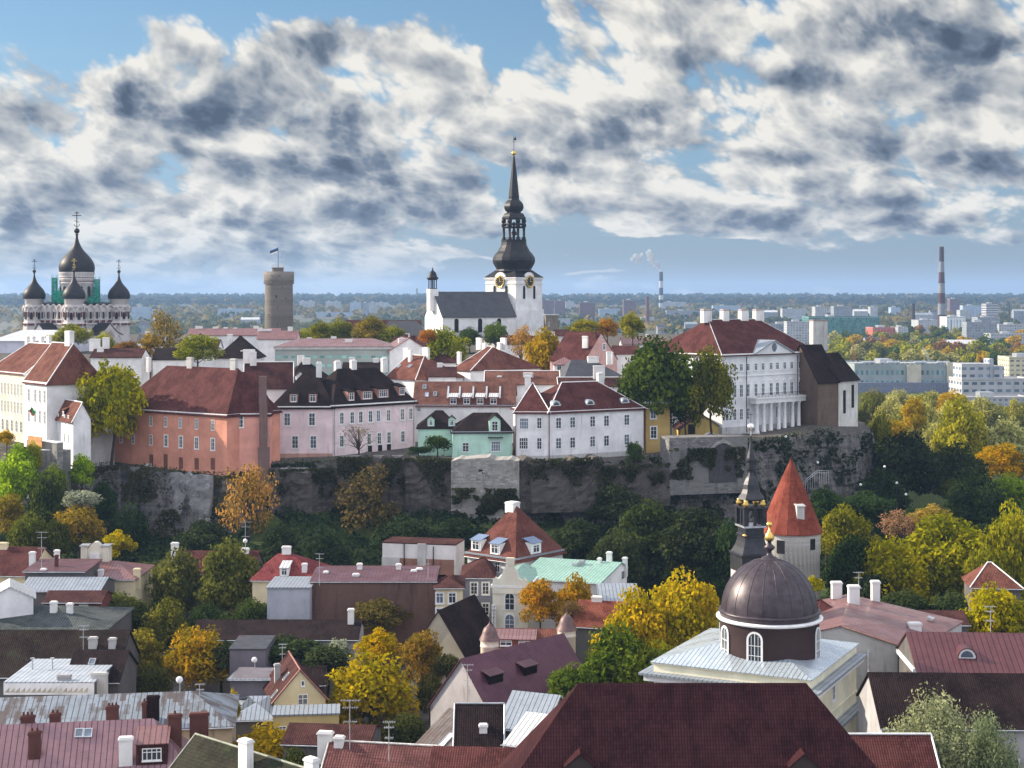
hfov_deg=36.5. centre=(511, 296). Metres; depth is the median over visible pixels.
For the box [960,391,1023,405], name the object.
block
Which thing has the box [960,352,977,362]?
tree
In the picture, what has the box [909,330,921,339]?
tree
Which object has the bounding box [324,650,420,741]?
tree
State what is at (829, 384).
bluff house
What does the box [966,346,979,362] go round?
tree
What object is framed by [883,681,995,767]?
tree
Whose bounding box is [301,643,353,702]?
tree
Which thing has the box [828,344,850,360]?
tree
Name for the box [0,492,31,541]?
tree
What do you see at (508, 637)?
turret house
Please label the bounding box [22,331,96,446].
white mansion
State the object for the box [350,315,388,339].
tree
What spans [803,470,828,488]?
railing
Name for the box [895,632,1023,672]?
red sheet house
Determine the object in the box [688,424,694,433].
door
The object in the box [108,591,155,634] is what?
tree
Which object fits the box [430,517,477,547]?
tree
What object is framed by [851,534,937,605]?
tree
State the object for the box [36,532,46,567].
tv antenna
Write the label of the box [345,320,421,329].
red roof
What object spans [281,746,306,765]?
tree
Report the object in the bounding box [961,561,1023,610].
red hut
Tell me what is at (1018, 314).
house
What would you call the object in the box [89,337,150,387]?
chimney house
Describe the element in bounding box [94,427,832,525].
weeds
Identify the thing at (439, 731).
weathered lean to
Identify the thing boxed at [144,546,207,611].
tree
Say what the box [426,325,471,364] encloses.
tree
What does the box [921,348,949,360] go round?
tree
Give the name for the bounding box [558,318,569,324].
block
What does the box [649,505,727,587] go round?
tree
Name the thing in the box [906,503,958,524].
tree
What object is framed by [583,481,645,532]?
tree
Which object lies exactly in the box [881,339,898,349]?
tree
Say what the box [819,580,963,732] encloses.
sheet metal house
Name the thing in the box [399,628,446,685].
tree
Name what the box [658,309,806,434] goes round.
palace
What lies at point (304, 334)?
tree
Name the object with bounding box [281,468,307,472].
slope wall
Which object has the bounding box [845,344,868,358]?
tree
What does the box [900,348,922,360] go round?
tree
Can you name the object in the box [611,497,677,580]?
tree
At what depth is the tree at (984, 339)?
1585.25 m
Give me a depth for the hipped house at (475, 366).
446.62 m
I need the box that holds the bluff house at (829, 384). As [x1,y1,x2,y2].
[797,320,859,425]
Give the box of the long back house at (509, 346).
[501,332,557,360]
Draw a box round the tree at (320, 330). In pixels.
[306,320,343,337]
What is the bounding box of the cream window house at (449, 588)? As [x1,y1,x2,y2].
[433,574,465,613]
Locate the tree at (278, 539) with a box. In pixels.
[255,523,312,564]
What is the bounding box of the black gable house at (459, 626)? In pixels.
[413,594,492,692]
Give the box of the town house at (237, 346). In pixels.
[214,334,266,371]
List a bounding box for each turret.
[479,614,499,652]
[543,314,558,331]
[556,604,576,652]
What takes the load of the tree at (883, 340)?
on the terrain
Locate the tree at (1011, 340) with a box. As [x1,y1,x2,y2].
[1004,335,1021,345]
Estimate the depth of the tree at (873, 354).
1186.27 m
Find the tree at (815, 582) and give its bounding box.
[808,574,825,591]
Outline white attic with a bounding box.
[0,578,35,618]
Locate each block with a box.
[131,306,151,318]
[218,308,250,315]
[299,300,306,307]
[307,300,314,307]
[315,311,352,316]
[325,301,332,307]
[333,301,340,308]
[350,301,360,312]
[362,302,368,315]
[368,301,376,314]
[377,302,387,306]
[542,299,553,313]
[554,299,564,314]
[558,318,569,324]
[565,300,573,311]
[579,301,594,319]
[599,308,619,315]
[623,299,635,316]
[665,309,699,317]
[712,305,740,311]
[767,322,783,331]
[780,308,804,318]
[784,319,808,343]
[802,314,879,345]
[812,305,826,315]
[831,305,851,315]
[866,325,894,338]
[868,306,877,315]
[888,306,899,314]
[895,325,907,333]
[940,315,965,334]
[947,298,959,313]
[949,358,1023,394]
[956,309,971,320]
[960,304,980,316]
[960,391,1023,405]
[962,320,996,339]
[971,316,999,323]
[981,302,997,316]
[984,331,1023,343]
[998,353,1023,376]
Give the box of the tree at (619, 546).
[583,526,646,582]
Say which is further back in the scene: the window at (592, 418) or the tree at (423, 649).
the window at (592, 418)
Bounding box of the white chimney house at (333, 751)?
[316,730,440,767]
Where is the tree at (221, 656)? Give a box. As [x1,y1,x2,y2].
[200,640,233,692]
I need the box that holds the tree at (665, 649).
[648,638,674,659]
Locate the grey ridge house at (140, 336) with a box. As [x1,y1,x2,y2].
[136,331,168,347]
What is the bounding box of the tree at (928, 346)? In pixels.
[918,345,938,359]
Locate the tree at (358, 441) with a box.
[334,424,376,454]
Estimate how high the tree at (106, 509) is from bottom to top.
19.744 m
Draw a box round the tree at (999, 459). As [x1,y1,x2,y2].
[975,442,1023,479]
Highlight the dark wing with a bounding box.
[302,665,327,701]
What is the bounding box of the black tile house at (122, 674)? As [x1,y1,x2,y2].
[69,650,138,693]
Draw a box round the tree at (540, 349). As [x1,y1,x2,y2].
[521,326,559,369]
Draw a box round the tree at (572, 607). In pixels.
[557,600,584,617]
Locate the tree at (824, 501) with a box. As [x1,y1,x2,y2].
[810,486,849,575]
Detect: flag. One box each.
[29,407,35,429]
[270,248,277,254]
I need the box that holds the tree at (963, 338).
[957,336,973,339]
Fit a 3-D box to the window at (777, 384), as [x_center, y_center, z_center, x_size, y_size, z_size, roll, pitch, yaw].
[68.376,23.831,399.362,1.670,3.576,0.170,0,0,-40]
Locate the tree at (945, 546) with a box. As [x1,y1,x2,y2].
[899,511,985,604]
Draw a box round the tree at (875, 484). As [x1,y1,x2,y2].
[852,468,912,532]
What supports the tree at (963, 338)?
on the terrain
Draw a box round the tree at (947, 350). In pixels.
[941,346,955,354]
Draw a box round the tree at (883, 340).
[875,335,888,342]
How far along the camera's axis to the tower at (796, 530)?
284.01 m
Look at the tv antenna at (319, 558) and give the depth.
263.96 m
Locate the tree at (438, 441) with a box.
[423,435,451,457]
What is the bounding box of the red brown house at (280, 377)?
[243,349,293,402]
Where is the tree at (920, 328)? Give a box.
[914,324,925,342]
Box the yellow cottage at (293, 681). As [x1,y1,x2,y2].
[263,650,328,706]
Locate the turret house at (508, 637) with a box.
[496,628,557,648]
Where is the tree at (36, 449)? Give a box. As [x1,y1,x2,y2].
[26,439,42,468]
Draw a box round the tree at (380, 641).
[353,626,403,715]
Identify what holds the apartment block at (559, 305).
on the terrain
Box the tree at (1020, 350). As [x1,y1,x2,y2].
[1012,346,1023,352]
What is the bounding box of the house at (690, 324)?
[684,322,696,328]
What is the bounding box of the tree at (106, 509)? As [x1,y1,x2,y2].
[89,477,119,543]
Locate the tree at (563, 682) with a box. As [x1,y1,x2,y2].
[546,661,597,697]
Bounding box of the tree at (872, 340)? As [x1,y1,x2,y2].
[864,337,875,343]
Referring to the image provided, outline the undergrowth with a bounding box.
[0,503,905,606]
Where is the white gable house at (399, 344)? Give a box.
[387,334,422,371]
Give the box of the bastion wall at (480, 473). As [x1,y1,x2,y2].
[451,453,519,520]
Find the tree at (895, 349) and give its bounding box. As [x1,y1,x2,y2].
[882,345,900,357]
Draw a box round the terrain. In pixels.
[0,296,1023,741]
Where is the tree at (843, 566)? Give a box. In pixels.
[820,534,880,597]
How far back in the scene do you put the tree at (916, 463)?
390.00 m
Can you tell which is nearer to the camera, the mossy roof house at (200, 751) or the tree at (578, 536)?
the mossy roof house at (200, 751)
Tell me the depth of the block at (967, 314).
3100.00 m
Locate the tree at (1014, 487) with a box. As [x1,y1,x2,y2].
[989,471,1023,517]
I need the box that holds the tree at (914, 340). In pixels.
[909,336,921,344]
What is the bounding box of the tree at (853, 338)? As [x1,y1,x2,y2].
[844,334,863,345]
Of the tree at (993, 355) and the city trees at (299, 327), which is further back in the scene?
the city trees at (299, 327)
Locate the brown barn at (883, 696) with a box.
[856,672,1023,767]
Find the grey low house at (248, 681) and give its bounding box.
[227,667,273,697]
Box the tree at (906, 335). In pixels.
[899,332,909,341]
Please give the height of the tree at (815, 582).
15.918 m
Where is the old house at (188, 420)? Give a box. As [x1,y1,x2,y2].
[114,357,282,475]
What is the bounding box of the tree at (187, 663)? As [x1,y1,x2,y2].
[161,623,229,690]
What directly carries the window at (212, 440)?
in the old house at (188, 420)
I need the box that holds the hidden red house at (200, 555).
[170,542,264,623]
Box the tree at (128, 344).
[112,340,140,347]
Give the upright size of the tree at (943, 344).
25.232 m
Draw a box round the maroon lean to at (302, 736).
[280,722,383,767]
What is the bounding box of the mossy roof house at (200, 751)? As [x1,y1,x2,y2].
[169,733,320,767]
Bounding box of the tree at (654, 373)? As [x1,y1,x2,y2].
[613,334,699,414]
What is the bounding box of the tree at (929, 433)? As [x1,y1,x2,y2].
[920,419,940,453]
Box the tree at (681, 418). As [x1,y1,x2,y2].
[670,366,703,434]
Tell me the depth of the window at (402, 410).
377.95 m
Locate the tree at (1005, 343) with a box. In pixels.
[1003,341,1010,348]
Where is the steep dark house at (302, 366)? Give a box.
[294,355,328,381]
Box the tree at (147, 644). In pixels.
[132,627,170,675]
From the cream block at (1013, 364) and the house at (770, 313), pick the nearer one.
the cream block at (1013, 364)
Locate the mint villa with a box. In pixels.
[416,410,513,458]
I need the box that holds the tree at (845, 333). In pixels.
[841,330,850,338]
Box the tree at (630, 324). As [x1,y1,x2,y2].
[617,310,646,344]
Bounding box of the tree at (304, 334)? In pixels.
[300,327,311,337]
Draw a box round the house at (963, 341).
[941,340,974,348]
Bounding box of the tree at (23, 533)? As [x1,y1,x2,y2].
[5,510,51,547]
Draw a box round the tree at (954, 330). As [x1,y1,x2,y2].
[950,326,961,333]
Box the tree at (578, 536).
[550,517,603,559]
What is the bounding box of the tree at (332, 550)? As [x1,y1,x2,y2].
[291,532,356,565]
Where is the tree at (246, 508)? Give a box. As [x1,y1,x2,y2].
[215,461,280,540]
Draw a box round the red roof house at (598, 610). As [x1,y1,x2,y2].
[573,595,624,664]
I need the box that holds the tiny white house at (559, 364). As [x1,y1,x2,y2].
[552,357,569,369]
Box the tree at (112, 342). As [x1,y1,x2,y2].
[92,330,117,351]
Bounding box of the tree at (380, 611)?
[354,597,412,660]
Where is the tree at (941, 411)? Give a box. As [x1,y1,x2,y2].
[933,400,952,428]
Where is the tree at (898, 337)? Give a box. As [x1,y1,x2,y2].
[892,333,908,342]
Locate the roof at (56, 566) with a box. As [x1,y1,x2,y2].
[22,551,102,580]
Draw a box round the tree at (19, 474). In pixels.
[0,442,41,503]
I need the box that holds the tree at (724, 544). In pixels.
[699,517,737,587]
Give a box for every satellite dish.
[176,676,182,682]
[252,657,256,669]
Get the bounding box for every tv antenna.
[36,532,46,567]
[78,625,87,649]
[195,683,203,711]
[316,553,322,585]
[340,699,359,749]
[383,721,394,761]
[462,664,472,701]
[984,606,995,632]
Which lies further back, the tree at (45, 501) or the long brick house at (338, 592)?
the tree at (45, 501)
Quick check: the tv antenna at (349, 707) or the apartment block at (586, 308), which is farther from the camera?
the apartment block at (586, 308)
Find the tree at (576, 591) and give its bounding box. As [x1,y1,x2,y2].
[552,572,591,626]
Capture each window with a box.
[1,418,3,429]
[15,420,17,431]
[43,390,45,403]
[43,411,45,424]
[131,433,134,443]
[149,416,151,426]
[149,434,152,445]
[164,417,166,427]
[164,434,167,447]
[179,418,181,428]
[179,435,182,448]
[194,436,198,449]
[195,419,197,429]
[210,438,214,450]
[211,420,214,430]
[239,417,243,427]
[283,413,290,426]
[291,435,298,448]
[298,694,307,704]
[308,412,315,426]
[310,435,316,448]
[339,412,344,424]
[339,435,344,447]
[350,411,354,423]
[358,411,363,423]
[366,433,371,445]
[368,410,372,422]
[376,410,380,422]
[377,432,381,444]
[386,409,390,421]
[386,431,391,443]
[400,408,404,420]
[400,430,405,442]
[408,408,412,419]
[435,592,444,604]
[447,592,456,604]
[454,318,458,332]
[463,443,468,451]
[469,582,478,595]
[478,318,482,332]
[481,582,489,595]
[481,602,489,616]
[491,441,500,451]
[495,562,499,572]
[504,594,515,609]
[504,613,515,627]
[519,418,528,429]
[519,438,527,449]
[523,285,525,298]
[533,285,535,298]
[537,418,541,428]
[537,438,541,449]
[556,418,561,428]
[556,438,560,449]
[570,417,574,428]
[570,437,574,448]
[590,416,594,427]
[590,436,594,447]
[604,415,609,426]
[604,435,608,446]
[621,570,624,580]
[624,414,629,425]
[624,434,628,445]
[649,410,656,419]
[650,426,656,438]
[725,409,729,421]
[733,384,736,397]
[733,408,736,420]
[739,363,743,371]
[739,384,743,397]
[739,408,743,420]
[746,383,749,397]
[747,407,750,419]
[754,363,757,370]
[754,383,757,396]
[761,362,764,370]
[761,383,764,396]
[769,362,772,370]
[769,382,772,395]
[772,343,776,351]
[775,362,778,369]
[775,382,779,395]
[783,361,786,369]
[783,381,786,394]
[790,361,793,369]
[790,381,793,394]
[832,685,835,702]
[843,390,845,412]
[851,385,853,407]
[867,650,869,671]
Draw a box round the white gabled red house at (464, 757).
[429,746,515,767]
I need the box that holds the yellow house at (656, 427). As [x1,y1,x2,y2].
[643,399,670,453]
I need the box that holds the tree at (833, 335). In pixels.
[828,330,840,341]
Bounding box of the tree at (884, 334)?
[877,332,890,338]
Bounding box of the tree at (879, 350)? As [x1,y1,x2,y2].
[865,343,885,357]
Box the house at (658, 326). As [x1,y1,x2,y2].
[656,324,667,333]
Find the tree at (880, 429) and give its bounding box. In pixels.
[868,407,893,446]
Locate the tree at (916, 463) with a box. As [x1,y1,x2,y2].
[872,430,951,507]
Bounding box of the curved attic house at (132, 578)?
[53,541,154,636]
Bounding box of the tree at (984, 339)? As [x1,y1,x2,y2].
[978,334,995,345]
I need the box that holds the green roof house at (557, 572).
[530,551,628,628]
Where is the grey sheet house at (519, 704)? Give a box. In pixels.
[505,690,562,739]
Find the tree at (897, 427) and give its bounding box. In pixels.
[887,419,908,443]
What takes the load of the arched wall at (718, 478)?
on the terrain
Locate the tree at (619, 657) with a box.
[577,620,663,682]
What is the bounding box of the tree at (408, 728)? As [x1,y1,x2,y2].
[381,711,428,743]
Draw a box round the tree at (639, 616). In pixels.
[588,583,671,655]
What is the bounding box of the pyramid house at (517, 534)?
[463,501,566,577]
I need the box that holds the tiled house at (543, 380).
[484,370,559,403]
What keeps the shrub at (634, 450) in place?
on the terrain
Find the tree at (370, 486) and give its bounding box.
[331,461,401,533]
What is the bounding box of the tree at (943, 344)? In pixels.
[932,338,953,350]
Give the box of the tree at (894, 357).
[884,352,902,360]
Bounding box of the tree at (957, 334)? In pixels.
[951,332,961,339]
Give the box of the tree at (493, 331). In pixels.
[483,321,507,347]
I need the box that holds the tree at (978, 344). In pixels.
[966,340,986,350]
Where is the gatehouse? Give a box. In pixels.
[672,416,719,434]
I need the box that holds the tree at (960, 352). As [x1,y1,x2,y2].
[956,347,966,356]
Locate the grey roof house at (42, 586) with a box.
[24,577,116,604]
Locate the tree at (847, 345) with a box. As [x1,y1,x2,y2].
[835,339,854,351]
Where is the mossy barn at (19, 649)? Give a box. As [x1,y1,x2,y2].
[0,630,140,697]
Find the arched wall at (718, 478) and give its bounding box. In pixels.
[660,434,747,494]
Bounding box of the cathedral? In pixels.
[22,211,130,343]
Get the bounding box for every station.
[663,301,684,308]
[846,358,956,392]
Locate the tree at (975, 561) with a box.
[958,541,1013,595]
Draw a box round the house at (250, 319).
[241,317,260,327]
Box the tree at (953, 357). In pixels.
[946,352,962,362]
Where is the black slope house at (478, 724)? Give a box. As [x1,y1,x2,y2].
[452,702,504,746]
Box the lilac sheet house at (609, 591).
[596,583,638,604]
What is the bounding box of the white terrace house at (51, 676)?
[4,657,111,696]
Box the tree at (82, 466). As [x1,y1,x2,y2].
[67,453,95,506]
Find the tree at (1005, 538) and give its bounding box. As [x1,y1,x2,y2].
[982,497,1023,606]
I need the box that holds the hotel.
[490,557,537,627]
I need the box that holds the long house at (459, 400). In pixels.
[413,381,516,442]
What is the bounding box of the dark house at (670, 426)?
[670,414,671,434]
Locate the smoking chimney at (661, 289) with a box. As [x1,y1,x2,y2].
[659,272,662,308]
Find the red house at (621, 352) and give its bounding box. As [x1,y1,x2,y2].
[612,345,639,374]
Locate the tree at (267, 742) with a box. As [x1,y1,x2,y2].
[233,721,286,759]
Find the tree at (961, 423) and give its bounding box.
[931,393,988,459]
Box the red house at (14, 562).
[0,542,53,583]
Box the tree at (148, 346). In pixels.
[137,333,163,378]
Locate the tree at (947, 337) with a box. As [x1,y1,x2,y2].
[935,334,955,342]
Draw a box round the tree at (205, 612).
[189,602,236,630]
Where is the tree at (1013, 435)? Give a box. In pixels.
[979,415,1023,480]
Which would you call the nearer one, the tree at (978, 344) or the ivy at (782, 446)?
the ivy at (782, 446)
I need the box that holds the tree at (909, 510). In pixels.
[894,504,953,533]
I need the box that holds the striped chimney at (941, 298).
[937,247,945,327]
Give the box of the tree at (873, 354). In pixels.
[864,350,881,360]
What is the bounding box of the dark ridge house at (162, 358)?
[152,348,186,375]
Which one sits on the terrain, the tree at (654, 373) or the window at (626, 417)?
the tree at (654, 373)
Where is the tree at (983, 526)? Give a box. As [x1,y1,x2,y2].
[973,523,993,546]
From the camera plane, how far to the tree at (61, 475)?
325.64 m
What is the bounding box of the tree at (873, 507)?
[842,490,902,531]
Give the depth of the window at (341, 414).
365.88 m
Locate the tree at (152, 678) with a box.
[136,661,172,692]
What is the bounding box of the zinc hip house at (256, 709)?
[236,696,272,739]
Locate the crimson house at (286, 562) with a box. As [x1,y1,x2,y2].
[249,546,331,604]
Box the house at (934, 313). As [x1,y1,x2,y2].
[928,310,937,319]
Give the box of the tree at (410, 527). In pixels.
[369,513,444,558]
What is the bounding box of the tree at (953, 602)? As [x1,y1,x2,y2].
[929,591,968,617]
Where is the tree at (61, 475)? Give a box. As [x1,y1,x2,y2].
[35,463,68,490]
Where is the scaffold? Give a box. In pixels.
[51,275,99,303]
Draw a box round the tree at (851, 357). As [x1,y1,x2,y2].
[845,351,864,360]
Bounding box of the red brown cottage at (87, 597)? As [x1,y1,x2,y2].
[41,590,112,606]
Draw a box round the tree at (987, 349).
[981,345,993,352]
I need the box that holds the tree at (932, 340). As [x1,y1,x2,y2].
[929,336,938,344]
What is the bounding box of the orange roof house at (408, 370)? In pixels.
[386,347,464,397]
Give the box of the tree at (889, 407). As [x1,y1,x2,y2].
[866,392,901,425]
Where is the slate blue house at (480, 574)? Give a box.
[460,557,495,621]
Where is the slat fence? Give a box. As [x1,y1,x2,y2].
[28,436,41,447]
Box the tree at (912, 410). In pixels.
[899,396,925,437]
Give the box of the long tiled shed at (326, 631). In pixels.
[192,608,364,697]
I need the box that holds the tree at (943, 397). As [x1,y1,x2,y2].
[935,388,968,411]
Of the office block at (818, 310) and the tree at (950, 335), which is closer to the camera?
the tree at (950, 335)
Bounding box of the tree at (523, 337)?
[508,324,531,358]
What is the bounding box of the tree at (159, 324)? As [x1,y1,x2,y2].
[144,308,183,347]
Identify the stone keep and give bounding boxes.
[264,264,293,330]
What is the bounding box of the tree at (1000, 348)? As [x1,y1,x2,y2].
[992,344,1011,354]
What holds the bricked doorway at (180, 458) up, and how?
in the old house at (188, 420)
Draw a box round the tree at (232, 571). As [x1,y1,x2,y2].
[193,535,262,618]
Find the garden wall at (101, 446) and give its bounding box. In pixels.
[91,431,113,465]
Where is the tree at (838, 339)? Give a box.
[832,335,846,343]
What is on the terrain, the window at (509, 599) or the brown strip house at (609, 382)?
the brown strip house at (609, 382)
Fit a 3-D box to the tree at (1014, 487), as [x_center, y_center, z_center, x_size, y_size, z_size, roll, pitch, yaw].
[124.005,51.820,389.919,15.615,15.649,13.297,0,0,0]
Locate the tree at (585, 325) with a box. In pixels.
[565,318,600,331]
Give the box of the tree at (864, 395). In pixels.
[859,387,885,407]
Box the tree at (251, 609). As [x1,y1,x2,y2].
[229,596,266,618]
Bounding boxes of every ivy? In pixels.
[71,464,260,542]
[259,430,875,530]
[269,446,745,518]
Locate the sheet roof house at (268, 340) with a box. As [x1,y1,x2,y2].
[256,327,300,360]
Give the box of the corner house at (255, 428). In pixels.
[228,372,273,494]
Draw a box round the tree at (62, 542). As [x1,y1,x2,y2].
[38,518,75,558]
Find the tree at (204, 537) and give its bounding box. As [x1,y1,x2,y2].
[165,518,227,555]
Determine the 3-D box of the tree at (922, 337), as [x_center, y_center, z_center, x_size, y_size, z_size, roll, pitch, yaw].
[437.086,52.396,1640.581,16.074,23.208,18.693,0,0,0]
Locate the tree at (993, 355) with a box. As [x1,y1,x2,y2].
[986,351,1004,364]
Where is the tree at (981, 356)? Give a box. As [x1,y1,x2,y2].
[975,350,989,362]
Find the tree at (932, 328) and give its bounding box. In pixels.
[929,325,942,334]
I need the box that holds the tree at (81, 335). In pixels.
[45,323,93,344]
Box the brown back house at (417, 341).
[393,334,429,346]
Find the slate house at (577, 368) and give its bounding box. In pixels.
[560,352,621,376]
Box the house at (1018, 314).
[1011,309,1023,323]
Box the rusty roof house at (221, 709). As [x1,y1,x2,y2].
[0,691,239,743]
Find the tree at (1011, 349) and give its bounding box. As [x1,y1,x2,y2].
[1009,341,1023,352]
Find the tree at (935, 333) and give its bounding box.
[931,330,943,337]
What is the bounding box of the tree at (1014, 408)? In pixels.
[1002,397,1023,429]
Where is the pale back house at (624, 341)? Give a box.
[619,334,665,346]
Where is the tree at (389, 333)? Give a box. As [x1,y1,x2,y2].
[374,323,406,342]
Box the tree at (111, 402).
[75,358,148,468]
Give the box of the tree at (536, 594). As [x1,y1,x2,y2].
[518,578,565,627]
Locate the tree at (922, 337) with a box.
[919,335,930,344]
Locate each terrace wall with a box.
[26,439,63,504]
[35,448,70,510]
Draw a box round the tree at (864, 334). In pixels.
[859,331,871,340]
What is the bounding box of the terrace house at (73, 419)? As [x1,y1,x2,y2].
[55,399,92,468]
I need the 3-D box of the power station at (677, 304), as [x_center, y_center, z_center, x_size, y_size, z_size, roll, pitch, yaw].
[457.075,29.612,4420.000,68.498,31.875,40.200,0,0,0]
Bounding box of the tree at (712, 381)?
[684,343,737,433]
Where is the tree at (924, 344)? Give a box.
[918,339,934,350]
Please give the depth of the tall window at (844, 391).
403.12 m
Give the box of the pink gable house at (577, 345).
[549,332,617,371]
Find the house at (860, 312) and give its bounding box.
[853,309,867,315]
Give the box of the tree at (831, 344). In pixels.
[827,341,839,352]
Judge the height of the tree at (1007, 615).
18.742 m
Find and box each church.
[424,137,543,348]
[638,515,869,732]
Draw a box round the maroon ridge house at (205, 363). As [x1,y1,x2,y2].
[178,336,223,366]
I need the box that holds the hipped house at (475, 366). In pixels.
[455,338,541,380]
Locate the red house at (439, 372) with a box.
[427,363,456,380]
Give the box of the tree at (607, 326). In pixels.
[596,317,618,341]
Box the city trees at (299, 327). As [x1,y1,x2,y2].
[0,302,1020,333]
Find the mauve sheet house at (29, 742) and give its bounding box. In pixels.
[0,709,208,767]
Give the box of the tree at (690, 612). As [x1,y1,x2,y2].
[649,565,719,646]
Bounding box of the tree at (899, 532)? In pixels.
[876,509,919,543]
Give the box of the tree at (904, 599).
[881,587,932,609]
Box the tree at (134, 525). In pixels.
[104,501,151,561]
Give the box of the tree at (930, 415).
[891,396,942,437]
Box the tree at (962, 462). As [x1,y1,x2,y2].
[925,440,991,517]
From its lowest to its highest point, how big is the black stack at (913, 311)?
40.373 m
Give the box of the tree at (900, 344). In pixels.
[893,340,910,348]
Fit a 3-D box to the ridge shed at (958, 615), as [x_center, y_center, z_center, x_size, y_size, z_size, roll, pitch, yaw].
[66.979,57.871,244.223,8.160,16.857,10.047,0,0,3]
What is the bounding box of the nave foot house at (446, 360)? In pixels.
[430,351,456,366]
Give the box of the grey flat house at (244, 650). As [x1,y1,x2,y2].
[228,635,275,693]
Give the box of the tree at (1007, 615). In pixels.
[959,581,1023,632]
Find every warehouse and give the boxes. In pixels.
[911,318,937,334]
[997,322,1023,332]
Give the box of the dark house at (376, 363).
[342,357,380,370]
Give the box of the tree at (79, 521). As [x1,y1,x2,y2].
[52,504,106,558]
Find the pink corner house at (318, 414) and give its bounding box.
[274,357,418,457]
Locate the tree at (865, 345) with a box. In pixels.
[859,341,873,354]
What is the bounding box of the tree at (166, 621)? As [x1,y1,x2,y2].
[141,596,192,666]
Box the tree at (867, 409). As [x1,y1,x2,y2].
[858,393,880,424]
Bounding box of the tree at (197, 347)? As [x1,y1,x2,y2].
[172,333,225,366]
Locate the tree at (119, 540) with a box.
[102,529,138,560]
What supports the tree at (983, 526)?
on the terrain
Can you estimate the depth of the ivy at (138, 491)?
348.35 m
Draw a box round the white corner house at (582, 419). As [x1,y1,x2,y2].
[510,371,647,458]
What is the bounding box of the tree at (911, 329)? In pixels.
[906,325,914,342]
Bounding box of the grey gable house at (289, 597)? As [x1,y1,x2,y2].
[266,576,312,618]
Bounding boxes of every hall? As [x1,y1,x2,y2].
[0,330,91,352]
[274,336,392,374]
[496,683,876,767]
[848,733,940,767]
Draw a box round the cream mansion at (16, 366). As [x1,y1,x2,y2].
[0,336,51,442]
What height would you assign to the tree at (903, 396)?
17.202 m
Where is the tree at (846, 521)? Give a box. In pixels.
[820,502,882,556]
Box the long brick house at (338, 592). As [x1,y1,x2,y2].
[308,563,440,664]
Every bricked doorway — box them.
[149,454,152,463]
[164,454,167,468]
[179,457,182,468]
[195,458,198,469]
[211,458,214,469]
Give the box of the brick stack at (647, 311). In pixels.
[645,297,648,321]
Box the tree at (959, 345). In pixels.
[951,341,967,351]
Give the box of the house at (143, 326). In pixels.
[139,322,149,332]
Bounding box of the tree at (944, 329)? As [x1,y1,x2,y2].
[940,325,948,333]
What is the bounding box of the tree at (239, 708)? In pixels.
[230,688,241,719]
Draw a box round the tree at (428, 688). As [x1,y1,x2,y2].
[415,672,441,724]
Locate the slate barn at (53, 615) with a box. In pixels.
[0,601,134,631]
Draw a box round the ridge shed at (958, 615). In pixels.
[918,610,970,631]
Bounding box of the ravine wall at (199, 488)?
[130,466,212,524]
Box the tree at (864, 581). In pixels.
[844,569,889,601]
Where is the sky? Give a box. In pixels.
[0,0,1023,295]
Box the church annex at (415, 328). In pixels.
[387,321,424,336]
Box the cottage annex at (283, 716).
[272,704,339,735]
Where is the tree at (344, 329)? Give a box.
[327,317,354,337]
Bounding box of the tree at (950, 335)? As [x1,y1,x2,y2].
[941,332,954,337]
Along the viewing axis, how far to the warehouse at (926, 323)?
2250.00 m
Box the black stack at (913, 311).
[912,304,914,319]
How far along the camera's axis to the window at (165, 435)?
355.58 m
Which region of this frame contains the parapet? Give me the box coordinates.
[340,455,402,458]
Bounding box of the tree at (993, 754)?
[958,704,1023,767]
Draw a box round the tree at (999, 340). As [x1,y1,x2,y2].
[992,337,1005,343]
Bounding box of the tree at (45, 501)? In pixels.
[24,468,74,532]
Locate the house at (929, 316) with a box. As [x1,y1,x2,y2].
[915,313,932,319]
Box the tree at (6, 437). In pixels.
[0,429,15,541]
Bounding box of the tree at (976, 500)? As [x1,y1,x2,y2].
[943,472,1007,529]
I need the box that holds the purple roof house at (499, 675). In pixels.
[426,633,580,725]
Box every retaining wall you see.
[268,465,336,514]
[337,452,452,514]
[518,454,602,512]
[602,459,670,505]
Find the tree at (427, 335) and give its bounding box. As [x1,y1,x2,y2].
[418,329,438,344]
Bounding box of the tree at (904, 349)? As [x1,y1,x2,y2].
[898,344,919,359]
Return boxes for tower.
[729,414,772,575]
[764,458,822,599]
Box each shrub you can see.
[61,490,104,542]
[268,633,321,664]
[329,637,347,660]
[408,446,434,456]
[430,653,459,677]
[624,441,643,464]
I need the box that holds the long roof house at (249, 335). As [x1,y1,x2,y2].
[187,326,281,349]
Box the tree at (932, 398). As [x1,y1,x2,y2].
[914,390,939,414]
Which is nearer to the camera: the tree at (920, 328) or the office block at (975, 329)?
the office block at (975, 329)
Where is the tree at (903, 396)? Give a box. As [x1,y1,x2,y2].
[885,388,913,405]
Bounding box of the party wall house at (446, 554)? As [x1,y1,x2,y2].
[382,536,464,574]
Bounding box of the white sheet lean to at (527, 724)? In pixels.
[500,711,547,746]
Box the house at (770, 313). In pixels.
[764,310,777,318]
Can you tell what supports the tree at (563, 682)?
on the terrain
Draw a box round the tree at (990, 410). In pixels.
[962,395,1007,428]
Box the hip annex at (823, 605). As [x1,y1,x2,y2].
[817,599,832,611]
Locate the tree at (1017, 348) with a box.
[1012,345,1023,351]
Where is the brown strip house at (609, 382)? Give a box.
[557,365,624,392]
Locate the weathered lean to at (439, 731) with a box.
[415,707,453,745]
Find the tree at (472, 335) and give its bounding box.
[458,327,482,353]

